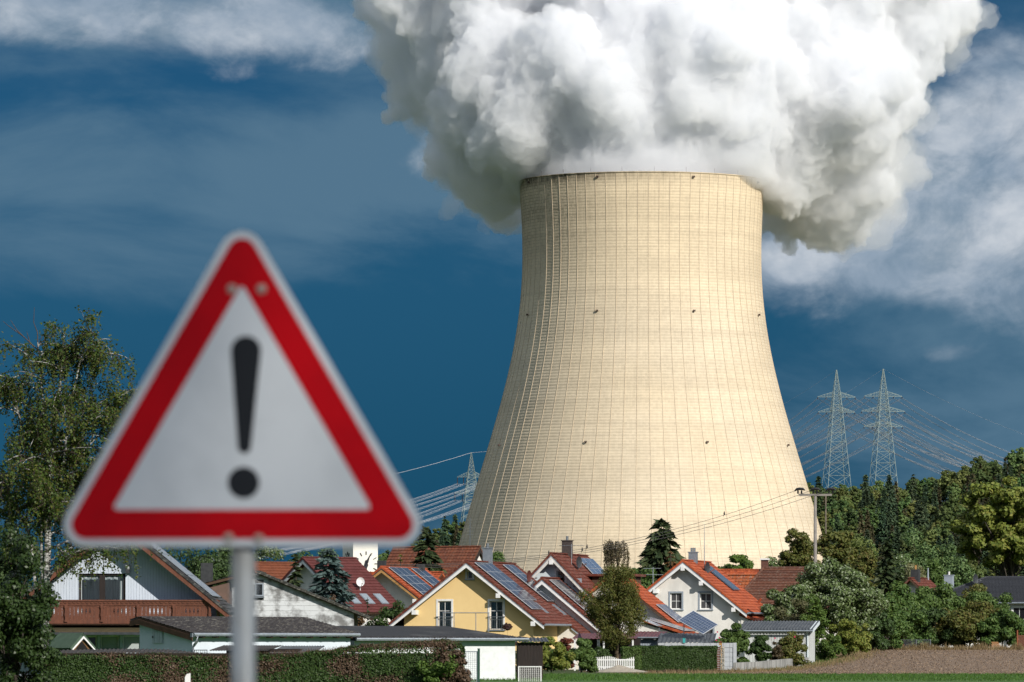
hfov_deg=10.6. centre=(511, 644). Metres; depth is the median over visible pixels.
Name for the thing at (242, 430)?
warning sign
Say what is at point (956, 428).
power cable
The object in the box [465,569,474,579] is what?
window
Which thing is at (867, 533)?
fir tree
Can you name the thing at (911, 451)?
power cable
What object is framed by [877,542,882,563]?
larch tree
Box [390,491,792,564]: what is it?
overhead wire
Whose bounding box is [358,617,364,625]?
bush
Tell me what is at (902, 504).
beech tree
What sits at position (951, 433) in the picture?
power cable
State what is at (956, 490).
beech tree
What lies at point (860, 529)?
larch tree
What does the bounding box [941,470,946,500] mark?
fir tree
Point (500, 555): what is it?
garden tree
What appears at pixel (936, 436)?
power cable
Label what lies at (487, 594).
house
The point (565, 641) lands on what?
bush
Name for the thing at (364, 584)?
house
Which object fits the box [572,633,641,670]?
veranda
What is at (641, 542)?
overhead wire
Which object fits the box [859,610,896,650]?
bush
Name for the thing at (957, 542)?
fir tree
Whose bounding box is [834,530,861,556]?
foothill tree
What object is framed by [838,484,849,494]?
beech tree
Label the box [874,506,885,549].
fir tree
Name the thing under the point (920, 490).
beech tree
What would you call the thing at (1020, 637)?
plank fence
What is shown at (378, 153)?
sky
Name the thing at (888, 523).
fir tree
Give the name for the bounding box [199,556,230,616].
annex
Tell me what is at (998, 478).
fir tree
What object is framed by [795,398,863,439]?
power cable
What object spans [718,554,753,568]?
garden tree
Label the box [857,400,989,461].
power cable
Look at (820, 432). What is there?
power cable
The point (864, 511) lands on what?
beech tree
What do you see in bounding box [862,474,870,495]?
fir tree
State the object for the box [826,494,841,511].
beech tree
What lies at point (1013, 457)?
beech tree
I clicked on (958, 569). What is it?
foothill tree
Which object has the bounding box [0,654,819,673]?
ground
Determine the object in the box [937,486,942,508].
larch tree
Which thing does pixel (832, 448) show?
power cable
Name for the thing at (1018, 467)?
beech tree
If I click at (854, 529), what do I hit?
oak tree
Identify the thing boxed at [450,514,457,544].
fir tree
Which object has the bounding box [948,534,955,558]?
fir tree
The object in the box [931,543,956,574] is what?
foothill tree
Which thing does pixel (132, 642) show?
window
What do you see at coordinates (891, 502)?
fir tree
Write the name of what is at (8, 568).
background tree
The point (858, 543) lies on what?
foothill tree
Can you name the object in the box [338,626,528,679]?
shed
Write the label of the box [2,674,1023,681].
grass strip
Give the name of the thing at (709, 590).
house
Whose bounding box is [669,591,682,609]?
window
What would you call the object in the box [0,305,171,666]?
birch tree
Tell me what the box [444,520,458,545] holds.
beech tree
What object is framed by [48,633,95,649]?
playhouse
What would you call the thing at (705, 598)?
window
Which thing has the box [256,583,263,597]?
window
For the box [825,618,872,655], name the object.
bush
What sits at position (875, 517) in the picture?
beech tree
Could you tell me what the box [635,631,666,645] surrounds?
carport
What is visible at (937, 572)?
foothill tree
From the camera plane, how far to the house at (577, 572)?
386.73 m
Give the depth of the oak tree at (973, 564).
2346.43 m
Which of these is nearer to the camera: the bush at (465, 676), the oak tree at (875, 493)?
the bush at (465, 676)
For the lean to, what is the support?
on the grass strip
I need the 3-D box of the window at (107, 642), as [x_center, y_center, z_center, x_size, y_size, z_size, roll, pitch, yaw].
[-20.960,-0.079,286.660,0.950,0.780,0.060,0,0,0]
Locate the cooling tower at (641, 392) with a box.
[458,166,822,572]
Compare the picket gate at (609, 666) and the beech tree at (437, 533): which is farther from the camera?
the beech tree at (437, 533)
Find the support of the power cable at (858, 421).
attached to the pylon at (886, 404)
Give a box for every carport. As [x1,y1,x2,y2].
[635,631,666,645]
[657,633,716,644]
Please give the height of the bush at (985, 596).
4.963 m
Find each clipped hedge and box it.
[620,646,641,669]
[631,645,717,670]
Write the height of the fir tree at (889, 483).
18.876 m
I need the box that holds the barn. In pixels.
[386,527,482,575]
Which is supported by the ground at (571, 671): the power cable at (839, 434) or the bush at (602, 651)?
the bush at (602, 651)
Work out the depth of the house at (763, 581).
431.00 m
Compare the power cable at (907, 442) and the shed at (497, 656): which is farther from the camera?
the power cable at (907, 442)
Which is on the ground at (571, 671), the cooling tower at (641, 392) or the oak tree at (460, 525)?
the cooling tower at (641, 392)
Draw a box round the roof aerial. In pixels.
[643,568,662,574]
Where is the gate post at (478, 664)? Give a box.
[477,648,479,681]
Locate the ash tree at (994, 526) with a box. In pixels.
[948,475,1023,575]
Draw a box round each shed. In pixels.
[210,645,324,652]
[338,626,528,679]
[740,620,819,661]
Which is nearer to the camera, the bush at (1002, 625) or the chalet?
the chalet
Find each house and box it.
[256,561,293,578]
[256,570,373,625]
[281,556,398,624]
[370,571,444,579]
[372,560,440,607]
[388,543,571,664]
[494,561,590,668]
[531,536,645,616]
[533,576,598,632]
[583,577,694,632]
[647,524,764,657]
[720,558,769,573]
[726,574,755,588]
[744,566,837,651]
[905,565,976,647]
[943,572,1023,646]
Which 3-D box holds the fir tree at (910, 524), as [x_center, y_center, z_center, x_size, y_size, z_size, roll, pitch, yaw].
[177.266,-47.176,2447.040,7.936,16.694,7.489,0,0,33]
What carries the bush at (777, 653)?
on the ground at (571, 671)
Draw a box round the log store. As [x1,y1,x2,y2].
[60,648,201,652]
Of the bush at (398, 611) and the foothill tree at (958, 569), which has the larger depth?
the foothill tree at (958, 569)
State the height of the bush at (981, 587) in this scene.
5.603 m
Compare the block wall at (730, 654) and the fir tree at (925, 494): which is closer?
the block wall at (730, 654)
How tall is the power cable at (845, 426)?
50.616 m
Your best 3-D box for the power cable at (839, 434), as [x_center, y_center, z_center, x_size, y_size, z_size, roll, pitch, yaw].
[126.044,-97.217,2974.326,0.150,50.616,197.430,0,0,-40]
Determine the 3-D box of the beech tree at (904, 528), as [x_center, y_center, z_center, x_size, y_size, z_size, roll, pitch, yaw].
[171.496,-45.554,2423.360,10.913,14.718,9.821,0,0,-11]
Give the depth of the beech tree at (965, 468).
2627.89 m
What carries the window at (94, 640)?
in the chalet
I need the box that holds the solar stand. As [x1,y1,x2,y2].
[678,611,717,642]
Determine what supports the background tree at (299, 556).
on the ground at (571, 671)
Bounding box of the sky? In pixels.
[0,0,1023,586]
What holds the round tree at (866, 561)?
on the ground at (571, 671)
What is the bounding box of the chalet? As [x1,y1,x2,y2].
[19,546,230,674]
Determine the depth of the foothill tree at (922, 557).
1297.91 m
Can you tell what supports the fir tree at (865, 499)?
on the hill
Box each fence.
[518,666,541,680]
[902,639,930,645]
[1017,630,1023,646]
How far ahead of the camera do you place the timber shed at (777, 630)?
378.67 m
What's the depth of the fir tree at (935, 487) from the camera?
2592.58 m
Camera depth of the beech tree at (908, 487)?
2618.52 m
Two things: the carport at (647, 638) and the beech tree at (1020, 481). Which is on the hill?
the beech tree at (1020, 481)
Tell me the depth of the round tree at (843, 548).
519.08 m
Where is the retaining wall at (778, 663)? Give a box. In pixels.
[733,657,808,670]
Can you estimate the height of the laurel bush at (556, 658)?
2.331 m
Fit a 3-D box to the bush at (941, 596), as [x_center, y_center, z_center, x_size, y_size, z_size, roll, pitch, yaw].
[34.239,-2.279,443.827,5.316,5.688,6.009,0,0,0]
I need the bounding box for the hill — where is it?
[818,485,1018,574]
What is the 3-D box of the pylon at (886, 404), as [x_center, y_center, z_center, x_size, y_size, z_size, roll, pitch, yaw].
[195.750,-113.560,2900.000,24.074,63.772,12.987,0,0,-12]
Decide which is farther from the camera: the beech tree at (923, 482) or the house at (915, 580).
the beech tree at (923, 482)
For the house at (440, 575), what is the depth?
430.08 m
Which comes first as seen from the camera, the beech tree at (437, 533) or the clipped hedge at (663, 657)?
the clipped hedge at (663, 657)
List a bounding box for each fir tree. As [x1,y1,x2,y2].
[439,516,450,545]
[439,535,443,545]
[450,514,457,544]
[455,533,460,545]
[814,476,821,513]
[860,484,869,505]
[861,489,870,506]
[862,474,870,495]
[863,529,870,540]
[869,493,873,501]
[873,498,881,538]
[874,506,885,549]
[880,487,887,506]
[880,491,887,517]
[881,510,893,553]
[884,474,892,494]
[886,490,896,526]
[888,489,898,520]
[892,525,900,552]
[907,520,914,535]
[908,474,916,517]
[913,495,920,527]
[913,496,926,542]
[921,484,928,504]
[921,502,929,528]
[929,492,937,525]
[929,515,934,526]
[932,480,940,504]
[935,535,941,547]
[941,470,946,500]
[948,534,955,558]
[954,533,960,556]
[979,548,988,568]
[995,473,1001,486]
[1001,462,1007,483]
[1008,466,1012,476]
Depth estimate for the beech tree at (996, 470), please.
2580.40 m
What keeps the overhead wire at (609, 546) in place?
attached to the utility pole
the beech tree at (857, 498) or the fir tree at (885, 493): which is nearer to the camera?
the fir tree at (885, 493)
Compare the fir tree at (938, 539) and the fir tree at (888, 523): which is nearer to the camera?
the fir tree at (938, 539)
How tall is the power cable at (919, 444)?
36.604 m
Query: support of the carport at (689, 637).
on the ground at (571, 671)
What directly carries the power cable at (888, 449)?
attached to the pylon at (840, 419)
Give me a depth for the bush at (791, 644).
361.32 m
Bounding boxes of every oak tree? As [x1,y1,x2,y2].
[457,521,465,534]
[809,485,819,504]
[817,511,831,528]
[820,522,832,543]
[832,487,849,500]
[839,495,854,508]
[842,505,858,525]
[849,524,858,533]
[868,485,875,500]
[872,490,880,502]
[896,490,907,509]
[905,500,915,519]
[925,521,942,538]
[927,504,937,524]
[937,471,950,495]
[944,471,956,489]
[946,478,962,498]
[949,470,969,487]
[965,558,977,569]
[988,569,997,575]
[1018,464,1023,479]
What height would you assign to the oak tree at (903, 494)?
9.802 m
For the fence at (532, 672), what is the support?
on the ground at (571, 671)
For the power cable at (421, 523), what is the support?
attached to the pylon at (467, 476)
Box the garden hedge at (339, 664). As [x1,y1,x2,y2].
[43,638,466,681]
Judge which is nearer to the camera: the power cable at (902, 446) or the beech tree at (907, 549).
the beech tree at (907, 549)
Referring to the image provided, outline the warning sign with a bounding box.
[64,231,420,681]
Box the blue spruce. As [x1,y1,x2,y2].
[307,549,360,617]
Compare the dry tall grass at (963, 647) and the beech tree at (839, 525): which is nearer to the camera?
the dry tall grass at (963, 647)
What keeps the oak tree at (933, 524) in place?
on the hill
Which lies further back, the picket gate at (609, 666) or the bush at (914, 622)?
the bush at (914, 622)
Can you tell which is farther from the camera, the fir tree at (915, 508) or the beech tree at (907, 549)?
the fir tree at (915, 508)
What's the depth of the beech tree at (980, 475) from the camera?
2573.58 m
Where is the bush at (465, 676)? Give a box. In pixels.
[433,642,472,681]
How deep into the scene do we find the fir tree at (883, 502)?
2515.87 m
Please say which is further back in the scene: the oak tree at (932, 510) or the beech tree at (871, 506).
the beech tree at (871, 506)
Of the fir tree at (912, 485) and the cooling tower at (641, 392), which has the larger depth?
the fir tree at (912, 485)
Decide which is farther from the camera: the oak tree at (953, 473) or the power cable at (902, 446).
the power cable at (902, 446)
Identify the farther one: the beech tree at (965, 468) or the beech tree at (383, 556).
the beech tree at (965, 468)
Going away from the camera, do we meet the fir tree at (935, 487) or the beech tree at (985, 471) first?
the fir tree at (935, 487)
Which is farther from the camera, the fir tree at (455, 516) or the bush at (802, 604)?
the fir tree at (455, 516)
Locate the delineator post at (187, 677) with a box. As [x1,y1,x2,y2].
[185,673,190,681]
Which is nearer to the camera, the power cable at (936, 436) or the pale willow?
the pale willow
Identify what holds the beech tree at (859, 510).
on the hill
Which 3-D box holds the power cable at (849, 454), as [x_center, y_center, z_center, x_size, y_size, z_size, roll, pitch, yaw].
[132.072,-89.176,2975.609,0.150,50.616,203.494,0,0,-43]
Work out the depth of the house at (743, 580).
445.10 m
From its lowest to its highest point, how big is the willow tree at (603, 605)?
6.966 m
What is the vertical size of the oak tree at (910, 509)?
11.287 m
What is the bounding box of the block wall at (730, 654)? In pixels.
[658,643,736,669]
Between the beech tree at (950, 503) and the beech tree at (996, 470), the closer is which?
the beech tree at (950, 503)
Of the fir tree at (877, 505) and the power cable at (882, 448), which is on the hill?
the fir tree at (877, 505)
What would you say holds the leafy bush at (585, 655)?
on the ground at (571, 671)
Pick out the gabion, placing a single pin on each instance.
(723, 657)
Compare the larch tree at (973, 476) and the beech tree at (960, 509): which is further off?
the larch tree at (973, 476)
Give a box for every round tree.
[778,528,822,565]
[810,530,858,573]
[842,546,877,587]
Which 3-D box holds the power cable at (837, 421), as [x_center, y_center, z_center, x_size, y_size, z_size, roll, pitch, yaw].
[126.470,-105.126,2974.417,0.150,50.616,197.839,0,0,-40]
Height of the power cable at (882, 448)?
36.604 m
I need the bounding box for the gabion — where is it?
[720,646,724,669]
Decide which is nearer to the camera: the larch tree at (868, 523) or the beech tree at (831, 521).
the larch tree at (868, 523)
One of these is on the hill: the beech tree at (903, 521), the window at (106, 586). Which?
the beech tree at (903, 521)
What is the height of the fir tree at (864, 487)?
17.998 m
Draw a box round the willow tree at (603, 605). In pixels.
[575,562,649,665]
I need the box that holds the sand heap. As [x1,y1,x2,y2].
[599,665,646,671]
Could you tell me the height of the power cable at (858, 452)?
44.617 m
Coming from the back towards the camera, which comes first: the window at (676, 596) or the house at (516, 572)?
the window at (676, 596)
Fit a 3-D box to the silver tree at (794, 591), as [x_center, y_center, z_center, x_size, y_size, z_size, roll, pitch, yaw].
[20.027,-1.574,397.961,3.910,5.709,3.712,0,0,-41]
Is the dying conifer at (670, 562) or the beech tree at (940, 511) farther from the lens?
the beech tree at (940, 511)
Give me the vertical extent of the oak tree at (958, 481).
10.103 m
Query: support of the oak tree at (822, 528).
on the hill
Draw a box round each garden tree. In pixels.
[493,550,504,561]
[630,567,656,588]
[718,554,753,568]
[767,556,778,566]
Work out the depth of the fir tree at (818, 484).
2634.46 m
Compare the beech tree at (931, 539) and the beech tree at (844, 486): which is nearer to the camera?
the beech tree at (931, 539)
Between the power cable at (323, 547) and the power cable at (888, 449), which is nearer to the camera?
the power cable at (323, 547)
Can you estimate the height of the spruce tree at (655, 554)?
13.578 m
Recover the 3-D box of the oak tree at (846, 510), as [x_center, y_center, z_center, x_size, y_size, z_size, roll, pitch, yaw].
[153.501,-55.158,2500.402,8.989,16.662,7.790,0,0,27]
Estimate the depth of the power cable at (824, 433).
2920.71 m
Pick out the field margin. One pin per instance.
(854, 655)
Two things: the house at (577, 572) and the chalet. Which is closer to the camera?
the chalet
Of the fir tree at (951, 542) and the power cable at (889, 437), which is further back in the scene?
the power cable at (889, 437)
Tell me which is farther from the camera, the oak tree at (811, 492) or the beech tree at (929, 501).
the oak tree at (811, 492)
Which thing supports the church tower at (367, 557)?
on the ground at (571, 671)
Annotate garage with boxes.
[130,616,360,652]
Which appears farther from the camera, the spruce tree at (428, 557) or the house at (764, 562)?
the house at (764, 562)
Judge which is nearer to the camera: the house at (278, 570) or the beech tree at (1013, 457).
the house at (278, 570)
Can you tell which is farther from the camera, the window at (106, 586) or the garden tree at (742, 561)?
the garden tree at (742, 561)
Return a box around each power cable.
[269,506,469,550]
[272,504,469,555]
[794,399,853,437]
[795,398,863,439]
[796,397,872,444]
[797,414,854,450]
[798,398,893,450]
[798,413,859,451]
[798,415,844,448]
[800,413,870,456]
[801,398,900,448]
[802,413,904,463]
[802,428,863,465]
[803,428,872,470]
[805,413,893,462]
[806,428,892,477]
[806,428,901,475]
[818,398,971,466]
[820,414,947,473]
[828,399,959,467]
[828,414,940,474]
[847,399,971,464]
[848,414,954,471]
[855,414,959,465]
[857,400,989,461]
[863,413,970,466]
[865,428,939,468]
[866,398,1001,462]
[873,398,1003,466]
[873,414,968,466]
[875,429,943,469]
[895,413,972,457]
[896,399,1002,457]
[896,429,959,466]
[903,398,1010,452]
[903,428,970,465]
[906,413,1002,463]
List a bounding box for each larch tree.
[453,524,458,545]
[856,514,865,537]
[863,509,872,537]
[869,526,876,550]
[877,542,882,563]
[894,481,899,515]
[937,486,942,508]
[961,475,971,503]
[971,473,975,483]
[1004,457,1008,472]
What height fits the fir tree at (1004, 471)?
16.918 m
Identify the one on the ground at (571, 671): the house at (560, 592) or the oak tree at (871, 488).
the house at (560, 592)
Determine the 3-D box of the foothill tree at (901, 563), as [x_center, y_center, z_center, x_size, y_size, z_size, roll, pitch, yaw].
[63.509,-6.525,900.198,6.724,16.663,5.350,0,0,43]
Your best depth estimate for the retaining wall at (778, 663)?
352.52 m
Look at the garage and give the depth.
254.07 m
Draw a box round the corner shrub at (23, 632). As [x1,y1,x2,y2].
[0,523,62,681]
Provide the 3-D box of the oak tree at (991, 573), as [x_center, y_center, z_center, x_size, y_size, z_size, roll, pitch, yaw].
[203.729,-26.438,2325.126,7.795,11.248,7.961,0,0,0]
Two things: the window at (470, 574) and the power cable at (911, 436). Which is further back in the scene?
the power cable at (911, 436)
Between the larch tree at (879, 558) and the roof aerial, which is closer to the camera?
the roof aerial
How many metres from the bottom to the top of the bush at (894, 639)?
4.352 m
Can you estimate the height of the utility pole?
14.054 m
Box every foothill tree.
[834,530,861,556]
[856,538,880,582]
[893,554,914,583]
[898,527,941,575]
[926,558,946,585]
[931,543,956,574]
[944,556,977,587]
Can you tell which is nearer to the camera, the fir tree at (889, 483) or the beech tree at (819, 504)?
the beech tree at (819, 504)
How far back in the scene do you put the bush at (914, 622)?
433.59 m
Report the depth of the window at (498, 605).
370.37 m
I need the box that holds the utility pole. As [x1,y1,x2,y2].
[794,487,835,563]
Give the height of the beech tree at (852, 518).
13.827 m
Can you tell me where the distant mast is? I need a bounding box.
[825,496,825,532]
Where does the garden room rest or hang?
on the ground at (571, 671)
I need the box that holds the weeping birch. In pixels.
[602,539,629,572]
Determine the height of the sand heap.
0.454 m
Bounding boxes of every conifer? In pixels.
[287,554,306,586]
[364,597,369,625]
[664,551,676,570]
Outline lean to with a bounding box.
[515,637,548,678]
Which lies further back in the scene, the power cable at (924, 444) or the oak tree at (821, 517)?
the power cable at (924, 444)
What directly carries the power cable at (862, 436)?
attached to the pylon at (886, 404)
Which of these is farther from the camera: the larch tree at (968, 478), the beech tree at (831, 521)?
the larch tree at (968, 478)
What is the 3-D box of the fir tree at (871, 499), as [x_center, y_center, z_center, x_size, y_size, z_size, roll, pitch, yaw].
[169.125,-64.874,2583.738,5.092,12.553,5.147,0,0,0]
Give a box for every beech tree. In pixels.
[378,553,387,560]
[410,540,419,545]
[434,528,449,545]
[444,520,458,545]
[817,487,830,511]
[821,501,837,516]
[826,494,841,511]
[827,512,843,527]
[831,508,841,517]
[832,522,843,530]
[837,500,848,512]
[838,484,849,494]
[841,507,861,529]
[849,488,858,504]
[852,490,861,510]
[853,533,863,551]
[857,506,869,515]
[858,539,878,557]
[861,507,874,528]
[867,501,876,511]
[869,507,885,535]
[872,480,886,496]
[889,525,907,548]
[894,514,913,529]
[896,539,915,561]
[897,496,911,516]
[907,480,921,498]
[911,483,929,499]
[915,478,931,494]
[916,525,927,539]
[923,529,937,549]
[926,493,932,504]
[933,521,954,543]
[936,506,948,520]
[937,510,953,538]
[941,493,961,516]
[946,483,961,498]
[955,506,963,515]
[959,465,970,482]
[969,456,987,475]
[970,467,986,483]
[970,564,988,580]
[977,463,989,481]
[984,462,994,481]
[987,462,1004,482]
[1005,447,1023,476]
[1016,463,1023,475]
[1017,474,1023,485]
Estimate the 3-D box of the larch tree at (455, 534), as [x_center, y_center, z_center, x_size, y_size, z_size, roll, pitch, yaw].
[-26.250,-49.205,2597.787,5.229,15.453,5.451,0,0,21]
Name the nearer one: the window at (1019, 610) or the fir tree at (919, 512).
the window at (1019, 610)
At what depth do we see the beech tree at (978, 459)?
2641.60 m
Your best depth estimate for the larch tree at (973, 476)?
2546.62 m
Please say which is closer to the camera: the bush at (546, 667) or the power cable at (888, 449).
the bush at (546, 667)
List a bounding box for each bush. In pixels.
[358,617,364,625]
[366,599,404,625]
[394,608,405,625]
[433,642,472,681]
[502,623,517,663]
[515,641,557,671]
[539,636,575,672]
[559,637,574,670]
[564,638,598,672]
[594,646,615,665]
[713,622,750,661]
[744,634,771,661]
[770,641,784,659]
[773,598,819,638]
[775,630,811,665]
[799,593,830,657]
[815,633,846,659]
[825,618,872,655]
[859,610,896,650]
[869,596,903,648]
[882,580,935,614]
[892,603,935,646]
[912,581,966,633]
[914,607,968,646]
[933,600,1001,647]
[960,583,986,636]
[966,591,1012,645]
[976,608,1023,646]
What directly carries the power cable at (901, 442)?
attached to the pylon at (840, 419)
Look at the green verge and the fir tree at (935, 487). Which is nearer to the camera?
the green verge
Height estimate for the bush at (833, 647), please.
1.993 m
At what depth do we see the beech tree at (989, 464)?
2624.74 m
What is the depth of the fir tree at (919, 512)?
2466.84 m
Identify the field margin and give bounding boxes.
[615,646,893,673]
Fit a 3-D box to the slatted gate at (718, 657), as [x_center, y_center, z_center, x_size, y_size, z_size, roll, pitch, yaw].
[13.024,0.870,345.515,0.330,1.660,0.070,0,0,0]
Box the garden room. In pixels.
[641,617,697,642]
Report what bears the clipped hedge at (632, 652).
on the ground at (571, 671)
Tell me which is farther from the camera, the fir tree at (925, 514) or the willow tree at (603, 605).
the fir tree at (925, 514)
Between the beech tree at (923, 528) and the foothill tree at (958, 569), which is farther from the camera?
the beech tree at (923, 528)
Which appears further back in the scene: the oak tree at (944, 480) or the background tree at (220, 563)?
the oak tree at (944, 480)
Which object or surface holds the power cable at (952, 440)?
attached to the pylon at (886, 404)
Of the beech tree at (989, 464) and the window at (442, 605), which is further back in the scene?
the beech tree at (989, 464)
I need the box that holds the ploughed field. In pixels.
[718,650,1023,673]
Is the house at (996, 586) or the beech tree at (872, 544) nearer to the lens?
the house at (996, 586)
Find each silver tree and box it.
[760,583,812,620]
[783,556,891,634]
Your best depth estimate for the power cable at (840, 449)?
2917.49 m
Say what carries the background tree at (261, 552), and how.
on the ground at (571, 671)
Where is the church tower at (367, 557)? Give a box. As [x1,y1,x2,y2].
[343,547,377,571]
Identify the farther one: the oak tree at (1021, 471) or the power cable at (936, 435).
the power cable at (936, 435)
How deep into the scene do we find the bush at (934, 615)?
434.48 m
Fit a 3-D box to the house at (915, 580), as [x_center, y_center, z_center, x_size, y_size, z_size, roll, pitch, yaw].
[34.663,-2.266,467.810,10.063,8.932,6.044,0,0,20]
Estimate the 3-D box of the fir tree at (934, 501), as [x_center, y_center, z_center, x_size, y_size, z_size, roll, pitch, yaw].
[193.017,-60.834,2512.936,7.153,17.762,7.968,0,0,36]
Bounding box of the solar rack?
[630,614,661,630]
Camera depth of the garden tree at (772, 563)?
543.86 m
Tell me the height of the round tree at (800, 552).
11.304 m
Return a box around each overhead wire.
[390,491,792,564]
[390,491,808,566]
[422,491,823,567]
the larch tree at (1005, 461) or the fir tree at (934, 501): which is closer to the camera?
the fir tree at (934, 501)
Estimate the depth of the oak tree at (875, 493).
2618.47 m
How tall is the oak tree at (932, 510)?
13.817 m
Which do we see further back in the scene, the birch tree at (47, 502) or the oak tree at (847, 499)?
the oak tree at (847, 499)
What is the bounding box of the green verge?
[743,650,885,670]
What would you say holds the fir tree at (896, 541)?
on the hill
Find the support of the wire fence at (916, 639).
on the ground at (571, 671)
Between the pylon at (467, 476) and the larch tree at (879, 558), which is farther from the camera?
the pylon at (467, 476)
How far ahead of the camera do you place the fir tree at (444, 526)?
2585.33 m
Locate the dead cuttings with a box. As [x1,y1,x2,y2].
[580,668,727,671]
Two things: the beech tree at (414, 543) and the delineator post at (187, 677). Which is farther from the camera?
the beech tree at (414, 543)
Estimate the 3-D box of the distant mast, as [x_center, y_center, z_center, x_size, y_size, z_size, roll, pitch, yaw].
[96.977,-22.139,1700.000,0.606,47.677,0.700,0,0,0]
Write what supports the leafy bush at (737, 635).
on the ground at (571, 671)
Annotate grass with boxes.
[471,672,1023,680]
[871,641,1023,649]
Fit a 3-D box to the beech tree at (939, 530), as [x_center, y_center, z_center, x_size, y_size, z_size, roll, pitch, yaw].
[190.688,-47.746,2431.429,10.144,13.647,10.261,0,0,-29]
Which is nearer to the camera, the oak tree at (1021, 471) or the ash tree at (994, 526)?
the ash tree at (994, 526)
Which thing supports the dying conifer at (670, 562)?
on the ground at (571, 671)
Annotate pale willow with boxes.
[903,562,925,579]
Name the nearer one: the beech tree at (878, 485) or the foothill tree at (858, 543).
the foothill tree at (858, 543)
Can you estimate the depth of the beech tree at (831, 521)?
2497.71 m
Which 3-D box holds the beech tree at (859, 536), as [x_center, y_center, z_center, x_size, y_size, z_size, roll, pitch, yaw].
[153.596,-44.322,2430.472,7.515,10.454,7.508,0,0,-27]
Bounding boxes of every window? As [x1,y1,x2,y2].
[79,574,124,611]
[86,636,96,648]
[101,636,118,648]
[123,636,139,648]
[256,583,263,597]
[436,599,452,626]
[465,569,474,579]
[487,599,504,630]
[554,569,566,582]
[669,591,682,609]
[698,591,712,609]
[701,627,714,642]
[1011,606,1023,618]
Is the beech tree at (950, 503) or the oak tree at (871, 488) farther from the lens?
the oak tree at (871, 488)
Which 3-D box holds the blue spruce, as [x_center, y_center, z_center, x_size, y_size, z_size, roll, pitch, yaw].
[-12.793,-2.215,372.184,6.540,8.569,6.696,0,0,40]
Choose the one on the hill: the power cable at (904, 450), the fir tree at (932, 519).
the fir tree at (932, 519)
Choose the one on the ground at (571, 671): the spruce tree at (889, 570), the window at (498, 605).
the spruce tree at (889, 570)
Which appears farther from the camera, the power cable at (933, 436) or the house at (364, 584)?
the power cable at (933, 436)
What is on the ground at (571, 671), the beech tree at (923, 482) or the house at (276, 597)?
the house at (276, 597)
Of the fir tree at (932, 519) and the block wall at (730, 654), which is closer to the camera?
the block wall at (730, 654)
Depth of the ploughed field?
360.57 m
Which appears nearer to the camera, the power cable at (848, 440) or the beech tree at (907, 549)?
the beech tree at (907, 549)
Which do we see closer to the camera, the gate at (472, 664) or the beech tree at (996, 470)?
the gate at (472, 664)
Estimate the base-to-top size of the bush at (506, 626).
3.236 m
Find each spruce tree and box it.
[410,526,446,576]
[635,518,685,582]
[870,540,906,598]
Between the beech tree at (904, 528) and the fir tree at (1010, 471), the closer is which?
the beech tree at (904, 528)
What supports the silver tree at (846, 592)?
on the ground at (571, 671)
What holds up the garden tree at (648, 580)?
on the ground at (571, 671)
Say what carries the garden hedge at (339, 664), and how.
on the grass strip
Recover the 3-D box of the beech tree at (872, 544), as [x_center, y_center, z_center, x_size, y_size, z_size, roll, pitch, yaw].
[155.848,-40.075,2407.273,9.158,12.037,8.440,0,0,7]
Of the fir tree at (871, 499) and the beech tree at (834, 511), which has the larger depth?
the fir tree at (871, 499)
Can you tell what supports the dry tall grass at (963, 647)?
on the ground at (571, 671)
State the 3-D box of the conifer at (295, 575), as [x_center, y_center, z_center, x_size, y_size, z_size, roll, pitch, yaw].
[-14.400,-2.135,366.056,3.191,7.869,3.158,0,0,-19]
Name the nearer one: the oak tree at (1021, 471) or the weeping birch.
the weeping birch
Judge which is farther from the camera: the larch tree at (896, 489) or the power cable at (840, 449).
the power cable at (840, 449)
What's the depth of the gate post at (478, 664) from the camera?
232.95 m
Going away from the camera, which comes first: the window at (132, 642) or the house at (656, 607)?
the window at (132, 642)
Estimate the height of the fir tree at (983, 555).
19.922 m
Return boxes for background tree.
[0,532,40,663]
[164,547,230,585]
[216,547,230,575]
[256,547,285,561]
[287,551,312,561]
[317,547,338,556]
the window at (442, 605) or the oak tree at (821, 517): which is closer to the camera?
the window at (442, 605)
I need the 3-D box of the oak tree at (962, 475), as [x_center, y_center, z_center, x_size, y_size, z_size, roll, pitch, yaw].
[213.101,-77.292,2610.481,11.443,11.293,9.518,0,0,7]
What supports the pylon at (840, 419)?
on the hill
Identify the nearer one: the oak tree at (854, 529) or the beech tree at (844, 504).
the oak tree at (854, 529)
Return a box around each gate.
[464,651,477,681]
[586,656,633,670]
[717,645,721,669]
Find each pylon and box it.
[457,453,478,521]
[817,370,855,487]
[861,369,904,485]

